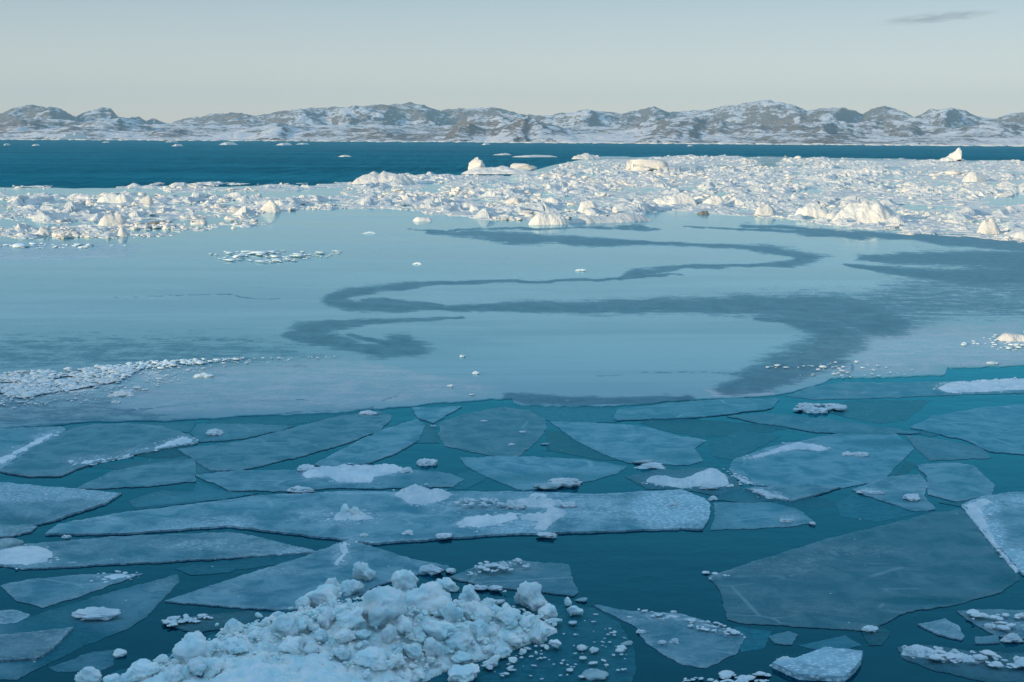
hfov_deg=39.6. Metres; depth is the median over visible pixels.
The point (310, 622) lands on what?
ice block
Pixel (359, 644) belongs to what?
ice block
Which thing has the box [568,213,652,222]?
ice ridge
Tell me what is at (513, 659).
ice block
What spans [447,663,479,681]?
ice block
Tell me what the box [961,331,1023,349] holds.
ice rubble
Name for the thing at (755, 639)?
ice floe
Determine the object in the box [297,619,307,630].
ice block
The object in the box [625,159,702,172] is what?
iceberg
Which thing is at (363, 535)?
ice lump
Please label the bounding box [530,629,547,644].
ice block
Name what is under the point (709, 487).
ice lump
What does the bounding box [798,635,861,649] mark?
ice floe
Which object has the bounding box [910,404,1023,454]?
ice floe
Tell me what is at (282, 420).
ice floe
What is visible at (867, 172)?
brash ice
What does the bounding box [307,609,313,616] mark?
ice block
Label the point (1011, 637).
ice lump
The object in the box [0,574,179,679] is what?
ice floe
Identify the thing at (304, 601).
ice block
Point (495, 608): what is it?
ice block
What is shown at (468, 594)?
ice block
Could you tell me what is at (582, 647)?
ice crumbs
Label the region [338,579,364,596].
ice block
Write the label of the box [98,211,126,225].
ice hummock
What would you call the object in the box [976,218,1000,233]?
ice hummock
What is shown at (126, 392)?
ice lump
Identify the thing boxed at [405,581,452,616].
ice block
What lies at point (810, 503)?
ice floe
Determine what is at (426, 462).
lump
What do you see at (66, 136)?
iceberg
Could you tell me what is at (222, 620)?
ice floe
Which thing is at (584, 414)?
ice floe
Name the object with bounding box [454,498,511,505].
ice crumbs
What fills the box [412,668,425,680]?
ice block
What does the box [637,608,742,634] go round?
ice crumbs
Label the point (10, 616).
ice floe
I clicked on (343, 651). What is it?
ice block
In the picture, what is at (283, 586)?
ice floe
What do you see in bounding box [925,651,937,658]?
ice lump
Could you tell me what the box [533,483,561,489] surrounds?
ice lump
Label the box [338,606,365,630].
ice block
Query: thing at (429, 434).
ice floe
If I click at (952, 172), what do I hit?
brash lump
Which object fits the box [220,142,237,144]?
growler
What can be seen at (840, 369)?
ice rubble
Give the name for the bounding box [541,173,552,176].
brash lump
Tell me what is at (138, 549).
ice floe
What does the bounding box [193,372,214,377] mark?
ice lump
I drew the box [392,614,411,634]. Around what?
ice block
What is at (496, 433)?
ice floe
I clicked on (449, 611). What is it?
ice block
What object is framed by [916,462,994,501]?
ice floe
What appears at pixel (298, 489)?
ice lump
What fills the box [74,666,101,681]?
ice block
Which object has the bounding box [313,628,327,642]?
ice block
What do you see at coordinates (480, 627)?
ice block
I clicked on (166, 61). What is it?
sky
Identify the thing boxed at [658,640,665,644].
ice lump
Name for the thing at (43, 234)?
brash lump
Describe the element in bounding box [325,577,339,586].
ice block
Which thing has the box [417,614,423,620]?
ice block
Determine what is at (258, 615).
ice block
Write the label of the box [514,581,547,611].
ice block
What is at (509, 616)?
ice block
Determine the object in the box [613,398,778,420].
ice floe
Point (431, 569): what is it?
ice lump
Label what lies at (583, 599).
ice lump
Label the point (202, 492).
ice floe
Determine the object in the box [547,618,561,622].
ice block
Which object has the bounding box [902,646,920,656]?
ice lump
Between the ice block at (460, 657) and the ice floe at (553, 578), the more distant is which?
the ice floe at (553, 578)
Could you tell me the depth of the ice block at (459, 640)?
27.23 m
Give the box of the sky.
[0,0,1023,123]
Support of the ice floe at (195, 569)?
on the sea water
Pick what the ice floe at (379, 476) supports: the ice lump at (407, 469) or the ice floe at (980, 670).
the ice lump at (407, 469)
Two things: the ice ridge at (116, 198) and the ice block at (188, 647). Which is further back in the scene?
the ice ridge at (116, 198)
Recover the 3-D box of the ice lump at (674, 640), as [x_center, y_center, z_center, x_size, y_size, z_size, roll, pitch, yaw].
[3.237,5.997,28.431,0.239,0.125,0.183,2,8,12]
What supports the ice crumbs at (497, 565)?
on the ice floe at (553, 578)
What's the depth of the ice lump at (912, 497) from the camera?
39.64 m
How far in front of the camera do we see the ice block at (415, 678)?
26.02 m
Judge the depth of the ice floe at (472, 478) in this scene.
41.77 m
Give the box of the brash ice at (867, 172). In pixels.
[0,155,1023,242]
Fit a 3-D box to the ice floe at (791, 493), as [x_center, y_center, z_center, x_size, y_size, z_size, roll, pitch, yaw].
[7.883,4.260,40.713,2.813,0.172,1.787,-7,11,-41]
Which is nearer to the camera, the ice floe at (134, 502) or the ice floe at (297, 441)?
the ice floe at (134, 502)
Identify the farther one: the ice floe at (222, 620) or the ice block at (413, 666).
the ice floe at (222, 620)
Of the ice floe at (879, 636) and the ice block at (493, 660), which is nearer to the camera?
the ice block at (493, 660)
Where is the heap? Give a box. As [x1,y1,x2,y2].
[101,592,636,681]
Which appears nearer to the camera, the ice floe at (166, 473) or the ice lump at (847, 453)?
the ice floe at (166, 473)
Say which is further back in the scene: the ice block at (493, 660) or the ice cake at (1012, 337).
the ice cake at (1012, 337)
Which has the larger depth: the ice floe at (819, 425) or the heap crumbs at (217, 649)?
the ice floe at (819, 425)
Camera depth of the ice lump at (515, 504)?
38.33 m
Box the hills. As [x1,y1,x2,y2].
[0,100,1023,145]
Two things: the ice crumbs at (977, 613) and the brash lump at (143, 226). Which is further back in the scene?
the brash lump at (143, 226)
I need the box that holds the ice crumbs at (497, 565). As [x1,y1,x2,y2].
[467,558,530,574]
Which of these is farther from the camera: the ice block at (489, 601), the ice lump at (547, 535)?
the ice lump at (547, 535)
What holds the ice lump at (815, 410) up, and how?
on the sea water
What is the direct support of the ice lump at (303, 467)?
on the ice floe at (379, 476)
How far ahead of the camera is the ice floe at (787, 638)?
28.65 m
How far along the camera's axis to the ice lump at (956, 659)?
27.41 m
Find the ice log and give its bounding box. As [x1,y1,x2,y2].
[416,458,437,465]
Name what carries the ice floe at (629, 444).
on the sea water
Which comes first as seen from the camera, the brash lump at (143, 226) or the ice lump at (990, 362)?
the ice lump at (990, 362)
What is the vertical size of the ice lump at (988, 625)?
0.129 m
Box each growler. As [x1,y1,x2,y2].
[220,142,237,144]
[514,155,555,156]
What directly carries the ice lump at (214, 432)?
on the ice floe at (238, 431)
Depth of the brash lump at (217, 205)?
193.52 m
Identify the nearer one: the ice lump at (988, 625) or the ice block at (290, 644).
the ice block at (290, 644)
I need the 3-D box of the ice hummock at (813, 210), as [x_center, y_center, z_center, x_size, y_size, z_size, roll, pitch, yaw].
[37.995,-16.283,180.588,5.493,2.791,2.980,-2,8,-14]
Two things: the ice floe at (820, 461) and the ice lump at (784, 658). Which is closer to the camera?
the ice lump at (784, 658)
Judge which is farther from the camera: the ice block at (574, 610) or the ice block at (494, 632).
the ice block at (574, 610)
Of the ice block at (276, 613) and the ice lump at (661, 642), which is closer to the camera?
the ice lump at (661, 642)
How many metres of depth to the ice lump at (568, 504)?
38.54 m
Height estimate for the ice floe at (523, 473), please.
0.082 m
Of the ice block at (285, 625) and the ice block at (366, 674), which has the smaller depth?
the ice block at (366, 674)
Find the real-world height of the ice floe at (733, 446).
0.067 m
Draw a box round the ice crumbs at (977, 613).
[966,609,1023,630]
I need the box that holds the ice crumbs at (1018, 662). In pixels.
[924,647,1023,667]
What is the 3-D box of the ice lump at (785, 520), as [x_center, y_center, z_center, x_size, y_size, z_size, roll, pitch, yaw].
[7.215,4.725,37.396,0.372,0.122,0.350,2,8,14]
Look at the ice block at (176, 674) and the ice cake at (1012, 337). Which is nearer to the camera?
the ice block at (176, 674)
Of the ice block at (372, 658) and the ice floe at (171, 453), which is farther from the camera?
the ice floe at (171, 453)
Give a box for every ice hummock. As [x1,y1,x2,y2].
[37,227,49,234]
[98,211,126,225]
[117,226,127,236]
[139,195,153,204]
[260,200,281,211]
[351,171,417,184]
[528,211,568,224]
[578,200,597,210]
[703,195,722,205]
[754,203,776,215]
[794,202,828,217]
[962,172,986,181]
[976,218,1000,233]
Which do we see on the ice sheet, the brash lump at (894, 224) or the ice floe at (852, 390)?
the brash lump at (894, 224)
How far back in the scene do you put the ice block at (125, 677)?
25.61 m
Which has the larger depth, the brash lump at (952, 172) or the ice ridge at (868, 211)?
the brash lump at (952, 172)
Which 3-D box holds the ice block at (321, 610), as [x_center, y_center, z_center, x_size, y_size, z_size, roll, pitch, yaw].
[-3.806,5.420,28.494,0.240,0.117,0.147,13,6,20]
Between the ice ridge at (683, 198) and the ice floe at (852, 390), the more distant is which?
the ice ridge at (683, 198)
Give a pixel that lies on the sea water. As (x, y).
(660, 570)
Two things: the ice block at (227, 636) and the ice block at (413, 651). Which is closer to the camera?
the ice block at (413, 651)
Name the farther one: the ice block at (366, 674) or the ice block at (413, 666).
the ice block at (413, 666)
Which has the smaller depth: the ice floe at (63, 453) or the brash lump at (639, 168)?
the ice floe at (63, 453)
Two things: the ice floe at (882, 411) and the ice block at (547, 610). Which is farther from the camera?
the ice floe at (882, 411)
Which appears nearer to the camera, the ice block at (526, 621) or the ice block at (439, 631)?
the ice block at (439, 631)
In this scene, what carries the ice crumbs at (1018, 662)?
on the ice floe at (980, 670)
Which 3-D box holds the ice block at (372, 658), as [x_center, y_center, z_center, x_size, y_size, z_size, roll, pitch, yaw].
[-2.592,5.857,26.145,0.703,0.394,0.651,-3,24,-27]
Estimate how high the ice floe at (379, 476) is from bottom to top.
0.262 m
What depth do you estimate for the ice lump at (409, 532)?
35.84 m
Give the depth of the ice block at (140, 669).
25.69 m
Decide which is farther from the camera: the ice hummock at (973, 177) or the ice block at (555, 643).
the ice hummock at (973, 177)
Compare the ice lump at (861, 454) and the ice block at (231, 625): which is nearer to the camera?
the ice block at (231, 625)
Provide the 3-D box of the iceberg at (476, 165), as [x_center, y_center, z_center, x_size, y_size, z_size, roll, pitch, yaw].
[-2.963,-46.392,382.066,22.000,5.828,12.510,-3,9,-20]
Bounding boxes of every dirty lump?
[147,221,159,224]
[697,210,708,214]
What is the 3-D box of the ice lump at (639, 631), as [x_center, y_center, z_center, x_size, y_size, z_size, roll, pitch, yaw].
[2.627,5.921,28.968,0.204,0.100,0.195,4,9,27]
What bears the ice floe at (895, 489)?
on the sea water
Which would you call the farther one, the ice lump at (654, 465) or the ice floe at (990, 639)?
the ice lump at (654, 465)
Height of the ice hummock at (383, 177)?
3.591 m
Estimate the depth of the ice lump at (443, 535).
35.56 m
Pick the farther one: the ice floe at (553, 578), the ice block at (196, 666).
the ice floe at (553, 578)
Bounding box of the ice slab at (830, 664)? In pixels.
[772,647,862,681]
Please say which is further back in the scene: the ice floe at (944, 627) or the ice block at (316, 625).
the ice floe at (944, 627)
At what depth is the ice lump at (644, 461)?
43.96 m
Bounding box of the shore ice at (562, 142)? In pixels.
[0,138,1023,146]
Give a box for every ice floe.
[0,423,199,476]
[0,426,65,469]
[0,482,121,530]
[0,526,36,537]
[0,532,317,569]
[0,570,142,607]
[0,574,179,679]
[0,610,29,623]
[0,627,72,662]
[45,483,710,544]
[46,422,195,432]
[49,650,114,671]
[77,458,195,489]
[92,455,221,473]
[128,490,198,509]
[135,482,257,507]
[137,445,193,458]
[162,611,270,631]
[165,540,449,610]
[175,564,239,575]
[178,410,391,470]
[191,423,293,442]
[194,463,464,491]
[205,553,310,569]
[207,410,365,424]
[314,419,424,466]
[388,421,438,443]
[411,406,461,423]
[438,406,546,456]
[450,560,577,596]
[452,471,487,489]
[460,456,626,490]
[512,400,616,422]
[546,431,619,460]
[550,421,705,465]
[592,605,745,667]
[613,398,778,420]
[626,467,741,495]
[639,418,788,436]
[702,509,1019,630]
[708,430,780,459]
[711,502,813,529]
[717,488,770,502]
[723,433,913,487]
[726,413,918,434]
[734,627,771,651]
[745,485,840,501]
[768,497,836,509]
[768,631,798,644]
[785,377,1023,399]
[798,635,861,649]
[818,400,931,423]
[836,494,928,521]
[852,474,935,511]
[862,625,889,645]
[894,461,916,475]
[896,644,1023,681]
[905,435,990,460]
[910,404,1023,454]
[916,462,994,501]
[917,618,964,640]
[918,431,938,436]
[939,493,992,506]
[956,609,1023,638]
[961,491,1023,575]
[975,635,999,644]
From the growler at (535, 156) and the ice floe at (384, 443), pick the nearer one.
the ice floe at (384, 443)
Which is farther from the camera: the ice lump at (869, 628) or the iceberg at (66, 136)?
the iceberg at (66, 136)
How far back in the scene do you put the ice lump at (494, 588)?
31.56 m
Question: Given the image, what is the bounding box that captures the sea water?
[0,140,1023,681]
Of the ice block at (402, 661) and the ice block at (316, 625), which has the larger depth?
the ice block at (316, 625)
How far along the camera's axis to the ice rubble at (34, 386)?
57.82 m
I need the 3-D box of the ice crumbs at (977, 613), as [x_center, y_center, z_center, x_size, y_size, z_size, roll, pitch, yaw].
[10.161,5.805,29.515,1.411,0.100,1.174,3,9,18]
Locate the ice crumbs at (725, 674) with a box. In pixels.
[683,670,770,681]
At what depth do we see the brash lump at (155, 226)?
151.12 m
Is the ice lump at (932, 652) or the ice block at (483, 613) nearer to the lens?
the ice lump at (932, 652)
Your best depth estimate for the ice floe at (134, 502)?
39.37 m
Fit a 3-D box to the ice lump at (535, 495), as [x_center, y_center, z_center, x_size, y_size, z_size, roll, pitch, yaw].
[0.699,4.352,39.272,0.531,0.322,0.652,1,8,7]
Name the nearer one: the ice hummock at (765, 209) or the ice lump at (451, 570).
the ice lump at (451, 570)
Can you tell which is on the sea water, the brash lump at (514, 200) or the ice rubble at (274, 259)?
the brash lump at (514, 200)
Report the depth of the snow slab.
25.69 m
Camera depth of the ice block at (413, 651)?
26.58 m
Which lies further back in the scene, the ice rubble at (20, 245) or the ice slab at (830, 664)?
the ice rubble at (20, 245)
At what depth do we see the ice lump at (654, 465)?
43.36 m
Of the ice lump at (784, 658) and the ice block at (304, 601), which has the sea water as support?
the ice lump at (784, 658)
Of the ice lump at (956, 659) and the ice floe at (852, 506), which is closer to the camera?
the ice lump at (956, 659)
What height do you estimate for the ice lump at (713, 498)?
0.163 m
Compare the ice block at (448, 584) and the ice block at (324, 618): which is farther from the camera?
the ice block at (448, 584)
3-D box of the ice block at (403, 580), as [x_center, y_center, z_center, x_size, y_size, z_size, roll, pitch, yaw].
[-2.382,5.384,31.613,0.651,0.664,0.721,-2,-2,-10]
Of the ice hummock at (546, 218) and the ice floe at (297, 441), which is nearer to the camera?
the ice floe at (297, 441)
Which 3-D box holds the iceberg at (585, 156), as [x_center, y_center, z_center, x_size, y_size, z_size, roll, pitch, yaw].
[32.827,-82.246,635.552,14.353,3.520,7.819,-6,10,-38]
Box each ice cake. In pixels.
[413,217,431,220]
[996,333,1023,341]
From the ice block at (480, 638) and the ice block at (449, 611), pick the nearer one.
the ice block at (480, 638)
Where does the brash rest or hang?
on the sea water
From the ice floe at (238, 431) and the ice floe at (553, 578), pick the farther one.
the ice floe at (238, 431)
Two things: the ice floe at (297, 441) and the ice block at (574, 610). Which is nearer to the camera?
the ice block at (574, 610)
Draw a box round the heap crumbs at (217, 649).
[119,597,556,680]
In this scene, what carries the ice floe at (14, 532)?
on the sea water
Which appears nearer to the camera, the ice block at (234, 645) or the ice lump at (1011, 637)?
the ice block at (234, 645)
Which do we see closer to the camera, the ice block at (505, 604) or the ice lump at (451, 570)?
the ice block at (505, 604)
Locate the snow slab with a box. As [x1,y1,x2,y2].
[208,649,352,681]
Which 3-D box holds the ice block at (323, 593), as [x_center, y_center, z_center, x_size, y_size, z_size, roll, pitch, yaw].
[-4.060,5.437,30.514,0.790,0.553,0.599,2,8,9]
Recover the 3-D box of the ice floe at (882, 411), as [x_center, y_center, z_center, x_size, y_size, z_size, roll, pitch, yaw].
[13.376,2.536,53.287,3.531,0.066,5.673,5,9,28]
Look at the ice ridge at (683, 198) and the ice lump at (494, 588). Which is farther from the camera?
the ice ridge at (683, 198)
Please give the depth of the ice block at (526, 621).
28.54 m
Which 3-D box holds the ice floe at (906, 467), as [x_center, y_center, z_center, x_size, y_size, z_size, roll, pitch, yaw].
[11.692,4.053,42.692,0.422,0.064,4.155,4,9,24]
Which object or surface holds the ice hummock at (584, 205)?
on the sea water
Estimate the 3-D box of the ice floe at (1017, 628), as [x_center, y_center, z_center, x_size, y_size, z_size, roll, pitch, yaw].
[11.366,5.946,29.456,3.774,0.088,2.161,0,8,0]
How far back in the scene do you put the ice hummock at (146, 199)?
200.85 m
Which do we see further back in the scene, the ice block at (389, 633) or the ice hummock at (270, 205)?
the ice hummock at (270, 205)
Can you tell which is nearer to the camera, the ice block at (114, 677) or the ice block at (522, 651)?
the ice block at (114, 677)
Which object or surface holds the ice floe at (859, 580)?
on the sea water
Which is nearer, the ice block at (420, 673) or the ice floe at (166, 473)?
the ice block at (420, 673)
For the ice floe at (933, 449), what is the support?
on the sea water
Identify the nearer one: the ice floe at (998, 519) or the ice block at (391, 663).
the ice block at (391, 663)
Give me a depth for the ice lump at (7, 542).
34.68 m
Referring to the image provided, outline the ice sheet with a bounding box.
[0,156,1023,428]
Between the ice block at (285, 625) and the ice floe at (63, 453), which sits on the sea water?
the ice floe at (63, 453)
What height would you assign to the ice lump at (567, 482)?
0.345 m
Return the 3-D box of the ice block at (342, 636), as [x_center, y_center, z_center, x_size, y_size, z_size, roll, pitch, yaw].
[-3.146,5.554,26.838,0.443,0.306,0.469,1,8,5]
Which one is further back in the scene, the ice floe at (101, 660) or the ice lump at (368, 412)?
the ice lump at (368, 412)
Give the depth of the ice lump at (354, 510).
37.49 m
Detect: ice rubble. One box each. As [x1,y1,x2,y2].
[0,242,126,247]
[0,356,319,408]
[0,364,141,397]
[90,357,244,371]
[209,250,340,261]
[766,360,913,377]
[793,402,846,410]
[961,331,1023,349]
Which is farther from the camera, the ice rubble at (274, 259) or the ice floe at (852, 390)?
the ice rubble at (274, 259)
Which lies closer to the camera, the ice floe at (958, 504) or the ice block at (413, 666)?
the ice block at (413, 666)
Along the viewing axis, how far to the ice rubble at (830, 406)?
52.85 m
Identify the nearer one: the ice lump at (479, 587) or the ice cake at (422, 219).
the ice lump at (479, 587)
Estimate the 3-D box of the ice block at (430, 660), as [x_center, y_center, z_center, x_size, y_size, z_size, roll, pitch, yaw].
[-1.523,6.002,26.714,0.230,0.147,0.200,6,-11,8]
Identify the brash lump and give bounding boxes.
[38,232,46,236]
[138,225,148,228]
[149,225,160,228]
[213,204,222,207]
[229,206,240,209]
[505,197,521,203]
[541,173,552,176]
[595,192,606,195]
[630,166,650,170]
[693,196,706,199]
[695,198,704,203]
[885,223,900,225]
[944,170,962,174]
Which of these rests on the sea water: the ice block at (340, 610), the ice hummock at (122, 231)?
the ice hummock at (122, 231)
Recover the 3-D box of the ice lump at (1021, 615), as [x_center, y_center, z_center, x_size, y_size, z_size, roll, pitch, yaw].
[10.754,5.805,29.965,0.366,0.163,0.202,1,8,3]
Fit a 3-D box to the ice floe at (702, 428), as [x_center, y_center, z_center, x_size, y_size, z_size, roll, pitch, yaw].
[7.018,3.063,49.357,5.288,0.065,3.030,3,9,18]
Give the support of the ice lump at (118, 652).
on the ice floe at (101, 660)
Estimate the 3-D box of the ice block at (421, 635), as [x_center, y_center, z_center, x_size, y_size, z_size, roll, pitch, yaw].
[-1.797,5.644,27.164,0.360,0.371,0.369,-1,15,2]
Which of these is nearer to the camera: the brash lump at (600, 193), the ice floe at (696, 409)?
the ice floe at (696, 409)
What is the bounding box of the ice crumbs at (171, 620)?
[161,614,212,626]
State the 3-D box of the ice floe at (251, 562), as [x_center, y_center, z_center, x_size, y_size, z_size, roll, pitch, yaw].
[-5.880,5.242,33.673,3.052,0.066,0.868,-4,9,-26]
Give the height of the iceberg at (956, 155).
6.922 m
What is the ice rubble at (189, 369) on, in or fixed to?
on the ice sheet
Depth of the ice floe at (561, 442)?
46.16 m
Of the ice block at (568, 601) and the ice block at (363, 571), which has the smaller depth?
the ice block at (568, 601)
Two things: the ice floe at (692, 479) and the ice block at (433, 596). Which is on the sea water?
the ice floe at (692, 479)
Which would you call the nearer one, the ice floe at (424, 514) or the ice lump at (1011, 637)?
the ice lump at (1011, 637)
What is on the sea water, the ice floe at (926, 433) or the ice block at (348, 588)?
the ice floe at (926, 433)
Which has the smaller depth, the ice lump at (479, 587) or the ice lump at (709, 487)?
the ice lump at (479, 587)
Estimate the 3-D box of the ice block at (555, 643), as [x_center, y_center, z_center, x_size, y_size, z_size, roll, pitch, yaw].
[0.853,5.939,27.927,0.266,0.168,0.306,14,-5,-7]
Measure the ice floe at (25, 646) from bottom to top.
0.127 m
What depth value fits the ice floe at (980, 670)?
27.24 m
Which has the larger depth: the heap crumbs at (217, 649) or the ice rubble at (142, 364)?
the ice rubble at (142, 364)
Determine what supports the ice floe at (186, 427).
on the sea water
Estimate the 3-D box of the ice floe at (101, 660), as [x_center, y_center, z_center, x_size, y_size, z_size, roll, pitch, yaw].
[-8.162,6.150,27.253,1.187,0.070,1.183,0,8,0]
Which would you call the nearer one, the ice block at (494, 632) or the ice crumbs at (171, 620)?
the ice block at (494, 632)
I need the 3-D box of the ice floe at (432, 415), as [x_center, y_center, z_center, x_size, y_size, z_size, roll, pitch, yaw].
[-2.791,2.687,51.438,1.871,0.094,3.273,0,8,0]
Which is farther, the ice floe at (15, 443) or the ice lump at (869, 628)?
the ice floe at (15, 443)
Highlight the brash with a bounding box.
[0,154,1023,242]
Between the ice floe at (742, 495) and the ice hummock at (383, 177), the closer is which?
the ice floe at (742, 495)
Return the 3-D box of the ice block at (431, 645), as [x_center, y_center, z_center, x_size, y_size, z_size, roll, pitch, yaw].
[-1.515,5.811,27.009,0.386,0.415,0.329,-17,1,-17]
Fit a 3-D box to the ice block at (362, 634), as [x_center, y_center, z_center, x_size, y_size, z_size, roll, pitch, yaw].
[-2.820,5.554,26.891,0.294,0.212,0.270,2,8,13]
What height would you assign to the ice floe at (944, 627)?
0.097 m
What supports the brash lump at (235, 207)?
on the sea water
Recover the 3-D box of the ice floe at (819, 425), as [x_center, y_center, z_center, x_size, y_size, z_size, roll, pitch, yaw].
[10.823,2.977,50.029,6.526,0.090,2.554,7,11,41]
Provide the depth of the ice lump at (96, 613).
29.52 m
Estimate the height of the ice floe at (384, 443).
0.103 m
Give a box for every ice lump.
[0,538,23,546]
[71,606,120,619]
[108,389,134,396]
[113,648,126,657]
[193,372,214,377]
[206,428,223,435]
[287,486,314,493]
[297,464,313,471]
[340,503,349,512]
[349,507,361,514]
[358,410,378,414]
[360,533,368,536]
[399,467,412,472]
[401,530,413,534]
[419,564,443,574]
[436,533,451,538]
[446,568,455,573]
[473,584,487,589]
[488,585,502,590]
[504,500,526,509]
[529,492,546,498]
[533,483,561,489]
[536,532,556,537]
[547,478,581,486]
[559,502,576,507]
[575,597,586,601]
[581,669,608,679]
[615,645,626,652]
[620,641,632,645]
[632,459,653,463]
[634,462,665,468]
[636,629,645,633]
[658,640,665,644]
[669,638,678,643]
[699,484,720,489]
[707,496,717,499]
[769,656,792,666]
[779,518,792,522]
[803,406,828,413]
[841,451,853,455]
[853,452,868,456]
[856,490,884,493]
[861,625,878,632]
[902,493,920,500]
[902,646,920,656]
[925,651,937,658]
[950,655,962,662]
[984,623,995,628]
[986,361,998,363]
[1000,633,1023,642]
[1014,613,1023,618]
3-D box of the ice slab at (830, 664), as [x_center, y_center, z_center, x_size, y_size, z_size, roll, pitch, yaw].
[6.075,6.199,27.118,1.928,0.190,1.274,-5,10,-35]
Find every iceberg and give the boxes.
[57,133,87,139]
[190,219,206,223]
[461,157,542,173]
[572,153,600,158]
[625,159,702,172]
[939,148,966,161]
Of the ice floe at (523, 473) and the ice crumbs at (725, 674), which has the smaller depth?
the ice crumbs at (725, 674)
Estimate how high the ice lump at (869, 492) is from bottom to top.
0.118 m
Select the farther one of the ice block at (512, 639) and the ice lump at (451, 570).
the ice lump at (451, 570)
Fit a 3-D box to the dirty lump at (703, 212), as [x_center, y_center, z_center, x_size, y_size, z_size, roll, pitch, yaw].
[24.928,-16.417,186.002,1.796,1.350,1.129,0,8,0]
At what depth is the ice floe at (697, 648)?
28.69 m
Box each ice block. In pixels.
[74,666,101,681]
[103,673,122,681]
[120,673,132,681]
[126,658,159,681]
[153,654,170,664]
[168,664,184,681]
[172,632,215,663]
[187,657,206,675]
[203,657,225,678]
[222,618,241,635]
[222,634,232,640]
[224,636,248,654]
[247,629,259,639]
[255,612,262,617]
[259,615,274,627]
[269,611,283,616]
[269,613,298,638]
[277,635,306,654]
[295,595,310,610]
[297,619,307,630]
[302,640,318,653]
[304,619,314,630]
[305,584,341,606]
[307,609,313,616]
[308,623,319,630]
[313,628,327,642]
[317,608,323,613]
[317,609,333,629]
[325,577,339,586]
[331,645,350,660]
[333,628,355,643]
[334,607,346,613]
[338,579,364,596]
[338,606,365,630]
[351,646,387,670]
[352,562,375,580]
[355,629,370,639]
[355,641,362,647]
[360,585,406,628]
[362,668,370,678]
[381,623,397,643]
[384,657,399,669]
[387,653,405,667]
[390,569,418,592]
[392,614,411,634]
[393,647,402,654]
[402,643,422,659]
[404,627,415,639]
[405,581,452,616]
[408,664,418,668]
[411,674,421,681]
[412,627,426,643]
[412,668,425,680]
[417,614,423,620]
[419,620,456,640]
[423,637,442,657]
[425,657,436,664]
[435,577,458,591]
[440,602,463,622]
[445,631,473,650]
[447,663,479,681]
[449,650,472,663]
[458,584,480,601]
[459,600,481,620]
[469,619,492,637]
[473,606,491,623]
[477,636,485,640]
[480,597,497,606]
[481,637,489,643]
[481,644,490,653]
[483,654,499,666]
[489,628,497,636]
[490,604,502,613]
[494,607,520,627]
[494,646,511,658]
[502,602,510,607]
[503,633,522,646]
[508,657,517,662]
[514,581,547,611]
[518,615,535,627]
[519,648,526,653]
[523,611,531,615]
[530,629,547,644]
[538,603,557,619]
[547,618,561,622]
[548,639,560,648]
[564,597,571,605]
[566,605,582,614]
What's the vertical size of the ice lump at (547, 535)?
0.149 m
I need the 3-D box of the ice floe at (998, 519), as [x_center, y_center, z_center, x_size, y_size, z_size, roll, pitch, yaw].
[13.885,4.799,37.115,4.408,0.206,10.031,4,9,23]
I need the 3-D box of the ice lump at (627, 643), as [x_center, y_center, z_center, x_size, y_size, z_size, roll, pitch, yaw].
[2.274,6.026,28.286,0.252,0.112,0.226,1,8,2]
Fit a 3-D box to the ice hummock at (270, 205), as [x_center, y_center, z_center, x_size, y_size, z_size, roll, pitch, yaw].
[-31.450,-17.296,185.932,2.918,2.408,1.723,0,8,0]
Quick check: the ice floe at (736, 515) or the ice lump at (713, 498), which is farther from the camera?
the ice lump at (713, 498)
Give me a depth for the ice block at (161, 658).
26.53 m
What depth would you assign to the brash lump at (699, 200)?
213.52 m
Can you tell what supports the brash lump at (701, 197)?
on the sea water
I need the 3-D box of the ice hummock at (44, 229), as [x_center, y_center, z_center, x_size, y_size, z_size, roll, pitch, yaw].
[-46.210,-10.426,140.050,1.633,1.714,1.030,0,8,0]
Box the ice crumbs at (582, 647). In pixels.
[444,589,626,679]
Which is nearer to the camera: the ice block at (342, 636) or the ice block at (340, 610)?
the ice block at (342, 636)
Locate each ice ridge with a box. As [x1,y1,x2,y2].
[97,193,133,202]
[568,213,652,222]
[653,192,696,204]
[832,199,895,222]

